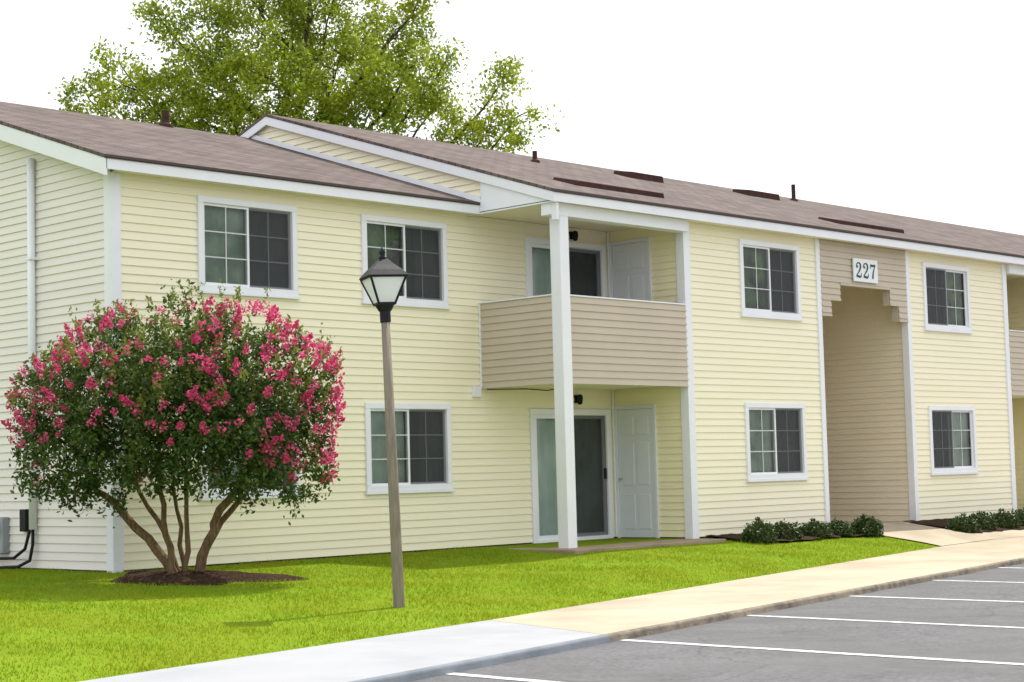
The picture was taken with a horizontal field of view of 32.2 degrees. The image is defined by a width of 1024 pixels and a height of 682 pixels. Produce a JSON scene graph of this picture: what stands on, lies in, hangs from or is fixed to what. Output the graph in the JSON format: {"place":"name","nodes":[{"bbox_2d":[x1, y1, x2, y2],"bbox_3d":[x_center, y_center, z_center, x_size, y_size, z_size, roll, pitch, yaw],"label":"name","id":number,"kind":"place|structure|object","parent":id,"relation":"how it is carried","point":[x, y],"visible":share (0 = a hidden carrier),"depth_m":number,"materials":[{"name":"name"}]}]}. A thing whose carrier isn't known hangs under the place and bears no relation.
{"place":"outdoors","nodes":[
{"label":"outdoors","id":0,"kind":"place"},
{"bbox_2d":[79,620,601,681],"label":"sidewalk","id":1,"kind":"structure","parent":0,"point":[353,660],"depth_m":13.59,"materials":[{"name":"concrete"}]},
{"bbox_2d":[0,510,1021,681],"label":"lawn","id":2,"kind":"structure","parent":0,"point":[242,641],"depth_m":18.47,"materials":[{"name":"green plant"}]},
{"bbox_2d":[109,570,308,585],"bbox_3d":[-3.565,2.748,20.702,2.381,0.151,1.637,-2,-4,5],"label":"mulch bed","id":3,"kind":"object","parent":2,"relation":"on","point":[202,578],"visible":0.95,"depth_m":20.45,"materials":[{"name":"brown soil"}]},
{"bbox_2d":[1,275,345,571],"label":"flowering bush","id":4,"kind":"object","parent":3,"relation":"on","point":[146,392],"visible":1,"depth_m":20.16,"materials":[{"name":"green plant"}]},
{"bbox_2d":[48,0,568,153],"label":"leafy tree","id":5,"kind":"object","parent":2,"relation":"on","point":[300,65],"visible":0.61,"depth_m":48.13,"materials":[{"name":"green plant"}]},
{"bbox_2d":[359,247,407,607],"bbox_3d":[-1.263,0.903,17.881,0.410,3.735,0.410,0,-4,-20],"label":"street lamp","id":6,"kind":"object","parent":2,"relation":"on","point":[382,278],"visible":0.96,"depth_m":17.84,"materials":[{"name":"metal"}]},
{"bbox_2d":[0,101,1023,572],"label":"apartment building","id":7,"kind":"structure","parent":2,"relation":"on","point":[584,353],"depth_m":26.83,"materials":[{"name":"yellow plastic"}]},
{"bbox_2d":[196,195,300,299],"bbox_3d":[-3.521,-1.240,23.567,0.164,1.470,1.970,-6,-6,44],"label":"window","id":8,"kind":"structure","parent":7,"relation":"in","point":[254,244],"depth_m":23.58,"materials":[{"name":"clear glass"}]},
{"bbox_2d":[199,401,301,500],"bbox_3d":[-3.452,1.417,23.371,0.164,1.480,1.970,-6,-6,44],"label":"window","id":9,"kind":"structure","parent":7,"relation":"in","point":[205,498],"depth_m":23.28,"materials":[{"name":"clear glass"}]},
{"bbox_2d":[360,214,450,309],"bbox_3d":[-1.566,-1.142,25.597,0.164,1.470,1.990,-6,-6,44],"label":"window","id":10,"kind":"structure","parent":7,"relation":"in","point":[420,247],"depth_m":25.69,"materials":[{"name":"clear glass"}]},
{"bbox_2d":[364,403,454,494],"bbox_3d":[-1.497,1.515,25.401,0.164,1.480,1.990,-6,-6,44],"label":"window","id":11,"kind":"structure","parent":7,"relation":"in","point":[424,436],"depth_m":25.45,"materials":[{"name":"clear glass"}]},
{"bbox_2d":[524,237,605,296],"bbox_3d":[0.803,-0.533,28.023,0.146,2.120,1.980,-6,-6,44],"label":"sliding door","id":12,"kind":"structure","parent":7,"relation":"in","point":[587,268],"depth_m":28.21,"materials":[{"name":"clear glass"}]},
{"bbox_2d":[529,409,613,543],"bbox_3d":[0.872,2.119,27.827,0.146,2.120,1.980,-6,-6,44],"label":"sliding door","id":13,"kind":"structure","parent":7,"relation":"in","point":[592,435],"depth_m":27.99,"materials":[{"name":"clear glass"}]},
{"bbox_2d":[609,237,652,300],"bbox_3d":[1.913,-0.574,28.466,0.860,2.110,0.045,-6,-6,44],"label":"door","id":14,"kind":"structure","parent":7,"relation":"in","point":[630,265],"depth_m":28.48,"materials":[{"name":"white paint"}]},
{"bbox_2d":[614,404,659,537],"bbox_3d":[1.963,2.077,28.251,0.860,2.110,0.100,-6,-6,44],"label":"door","id":15,"kind":"structure","parent":7,"relation":"in","point":[635,429],"depth_m":28.25,"materials":[{"name":"white paint"}]},
{"bbox_2d":[738,239,803,320],"bbox_3d":[4.247,-1.012,29.404,0.164,1.470,2.000,-6,-6,44],"label":"window","id":16,"kind":"structure","parent":7,"relation":"in","point":[780,276],"depth_m":29.43,"materials":[{"name":"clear glass"}]},
{"bbox_2d":[744,402,809,481],"bbox_3d":[4.316,1.645,29.208,0.164,1.480,2.000,-6,-6,44],"label":"window","id":17,"kind":"structure","parent":7,"relation":"in","point":[786,440],"depth_m":29.23,"materials":[{"name":"clear glass"}]},
{"bbox_2d":[852,258,877,283],"bbox_3d":[6.244,-1.240,31.374,0.037,0.410,0.770,-6,-6,44],"label":"number sign","id":18,"kind":"object","parent":7,"relation":"attached to","point":[865,270],"visible":1,"depth_m":31.34,"materials":[{"name":"white"}]},
{"bbox_2d":[921,262,972,333],"bbox_3d":[8.164,-0.814,33.471,0.164,1.470,2.000,-6,-6,44],"label":"window","id":19,"kind":"structure","parent":7,"relation":"in","point":[946,288],"depth_m":33.43,"materials":[{"name":"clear glass"}]},
{"bbox_2d":[927,405,979,474],"bbox_3d":[8.233,1.843,33.275,0.164,1.480,2.000,-6,-6,44],"label":"window","id":20,"kind":"structure","parent":7,"relation":"in","point":[952,429],"depth_m":33.24,"materials":[{"name":"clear glass"}]},
{"bbox_2d":[509,538,725,554],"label":"patio","id":21,"kind":"structure","parent":2,"relation":"on","point":[623,546],"depth_m":25.64,"materials":[{"name":"concrete"}]},
{"bbox_2d":[707,530,875,540],"bbox_3d":[4.586,3.115,28.524,1.198,0.154,3.514,-6,-6,44],"label":"mulch bed","id":22,"kind":"object","parent":2,"relation":"on","point":[738,536],"visible":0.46,"depth_m":27.90,"materials":[{"name":"brown soil"}]},
{"bbox_2d":[740,516,778,543],"bbox_3d":[3.779,2.896,27.203,0.556,0.420,0.600,-3,-4,19],"label":"shrub","id":23,"kind":"object","parent":22,"relation":"on","point":[751,530],"visible":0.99,"depth_m":27.07,"materials":[{"name":"green plant"}]},
{"bbox_2d":[764,518,804,539],"bbox_3d":[4.273,2.960,27.919,0.638,0.357,0.637,0,-4,-20],"label":"shrub","id":24,"kind":"object","parent":22,"relation":"on","point":[794,533],"visible":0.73,"depth_m":27.78,"materials":[{"name":"green plant"}]},
{"bbox_2d":[798,518,833,537],"bbox_3d":[4.849,3.007,28.530,0.577,0.330,0.621,-4,-5,28],"label":"shrub","id":25,"kind":"object","parent":22,"relation":"on","point":[824,530],"visible":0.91,"depth_m":28.39,"materials":[{"name":"green plant"}]},
{"bbox_2d":[828,517,855,535],"bbox_3d":[5.312,3.039,29.002,0.567,0.325,0.566,-4,-5,33],"label":"shrub","id":26,"kind":"object","parent":22,"relation":"on","point":[841,526],"visible":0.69,"depth_m":28.87,"materials":[{"name":"green plant"}]},
{"bbox_2d":[849,513,883,536],"bbox_3d":[5.849,3.053,29.395,0.588,0.408,0.617,-5,-5,38],"label":"shrub","id":27,"kind":"object","parent":22,"relation":"on","point":[865,522],"visible":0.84,"depth_m":29.24,"materials":[{"name":"green plant"}]},
{"bbox_2d":[905,515,1023,531],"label":"mulch bed","id":28,"kind":"object","parent":2,"relation":"on","point":[939,522],"visible":0.37,"depth_m":32.03,"materials":[{"name":"brown soil"}]},
{"bbox_2d":[945,513,981,531],"bbox_3d":[7.978,3.207,31.381,0.556,0.350,0.600,-5,-6,43],"label":"shrub","id":29,"kind":"object","parent":28,"relation":"on","point":[971,524],"visible":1,"depth_m":31.25,"materials":[{"name":"green plant"}]},
{"bbox_2d":[965,510,998,529],"bbox_3d":[8.443,3.212,31.963,0.609,0.399,0.610,-4,-5,35],"label":"shrub","id":30,"kind":"object","parent":28,"relation":"on","point":[990,522],"visible":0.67,"depth_m":31.84,"materials":[{"name":"green plant"}]},
{"bbox_2d":[992,508,1021,527],"bbox_3d":[8.979,3.247,32.534,0.643,0.380,0.597,2,-6,-40],"label":"shrub","id":31,"kind":"object","parent":28,"relation":"on","point":[1007,518],"visible":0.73,"depth_m":32.39,"materials":[{"name":"green plant"}]},
{"bbox_2d":[1010,507,1023,525],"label":"shrub","id":32,"kind":"object","parent":28,"relation":"on","point":[1021,514],"visible":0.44,"depth_m":32.98,"materials":[{"name":"green plant"}]},
{"bbox_2d":[0,0,1023,234],"label":"sky","id":33,"kind":"structure","parent":0,"point":[909,108],"materials":[{"name":"white"}]},
{"bbox_2d":[411,563,1023,681],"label":"parking lot","id":34,"kind":"structure","parent":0,"point":[626,661],"depth_m":14.09,"materials":[{"name":"grey asphalt"}]},
{"bbox_2d":[349,634,610,681],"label":"kerb","id":35,"kind":"structure","parent":34,"relation":"on","point":[460,666],"depth_m":13.29,"materials":[{"name":"grey concrete"}]},
{"bbox_2d":[447,673,557,681],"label":"parking line","id":36,"kind":"object","parent":34,"relation":"on","point":[496,677],"visible":0.92,"depth_m":12.49,"materials":[{"name":"white paint"}]},
{"bbox_2d":[607,557,1023,641],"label":"kerb","id":37,"kind":"structure","parent":34,"relation":"on","point":[662,627],"depth_m":18.05,"materials":[{"name":"concrete"}]},
{"bbox_2d":[620,639,1023,664],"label":"parking line","id":38,"kind":"object","parent":34,"relation":"on","point":[944,659],"visible":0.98,"depth_m":13.58,"materials":[{"name":"white paint"}]},
{"bbox_2d":[747,615,1023,627],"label":"parking line","id":39,"kind":"object","parent":34,"relation":"on","point":[887,621],"visible":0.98,"depth_m":16.10,"materials":[{"name":"white paint"}]},
{"bbox_2d":[855,596,1023,601],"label":"parking line","id":40,"kind":"object","parent":34,"relation":"on","point":[938,598],"visible":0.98,"depth_m":18.49,"materials":[{"name":"white paint"}]},
{"bbox_2d":[934,580,1023,582],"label":"parking line","id":41,"kind":"object","parent":34,"relation":"on","point":[977,581],"visible":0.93,"depth_m":21.07,"materials":[{"name":"white paint"}]},
{"bbox_2d":[492,536,1023,633],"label":"sidewalk","id":42,"kind":"structure","parent":0,"point":[616,615],"depth_m":19.79,"materials":[{"name":"beige concrete"}]},
{"bbox_2d":[863,522,990,545],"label":"walkway","id":43,"kind":"structure","parent":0,"point":[928,534],"depth_m":30.30,"materials":[{"name":"beige concrete"}]},
{"bbox_2d":[964,528,1023,538],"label":"walkway","id":44,"kind":"structure","parent":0,"point":[1004,534],"depth_m":31.48,"materials":[{"name":"beige concrete"}]}
]}

